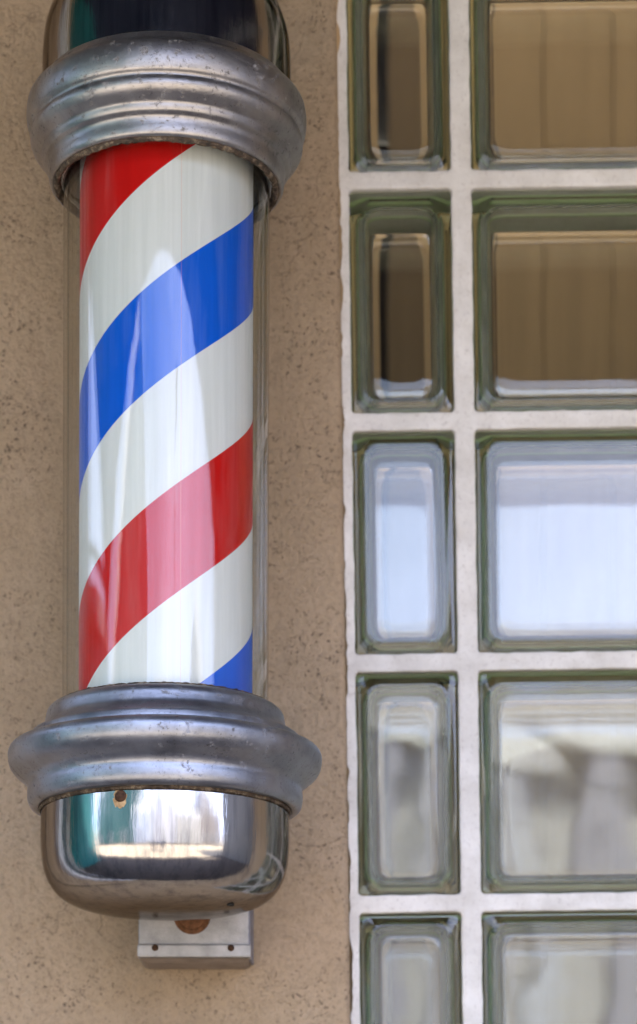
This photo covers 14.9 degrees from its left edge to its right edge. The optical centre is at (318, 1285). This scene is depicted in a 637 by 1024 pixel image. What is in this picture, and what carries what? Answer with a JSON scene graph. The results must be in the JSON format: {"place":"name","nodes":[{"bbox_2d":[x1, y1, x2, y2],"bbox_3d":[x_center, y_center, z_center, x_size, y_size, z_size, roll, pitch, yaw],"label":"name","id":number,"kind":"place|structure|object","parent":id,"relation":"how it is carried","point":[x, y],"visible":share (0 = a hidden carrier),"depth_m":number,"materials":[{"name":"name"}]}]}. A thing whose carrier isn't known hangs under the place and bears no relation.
{"place":"outdoors","nodes":[
{"label":"outdoors","id":0,"kind":"place"},
{"bbox_3d":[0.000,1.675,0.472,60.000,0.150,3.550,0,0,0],"label":"pavement","id":1,"kind":"structure","parent":0,"visible":0},
{"bbox_2d":[0,0,349,1023],"bbox_3d":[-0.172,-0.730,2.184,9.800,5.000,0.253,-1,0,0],"label":"stucco wall","id":2,"kind":"structure","parent":1,"relation":"on","point":[62,960],"depth_m":2.06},
{"bbox_2d":[8,0,321,968],"bbox_3d":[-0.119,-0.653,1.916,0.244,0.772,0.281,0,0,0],"label":"barber pole","id":3,"kind":"object","parent":2,"relation":"attached to","point":[164,762],"visible":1,"depth_m":1.83,"materials":[{"name":"metal"}]},
{"bbox_2d":[337,0,636,1023],"bbox_3d":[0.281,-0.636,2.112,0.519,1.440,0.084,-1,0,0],"label":"glass block window","id":4,"kind":"structure","parent":2,"relation":"attached to","point":[487,166],"depth_m":2.07,"materials":[{"name":"clear glass"}]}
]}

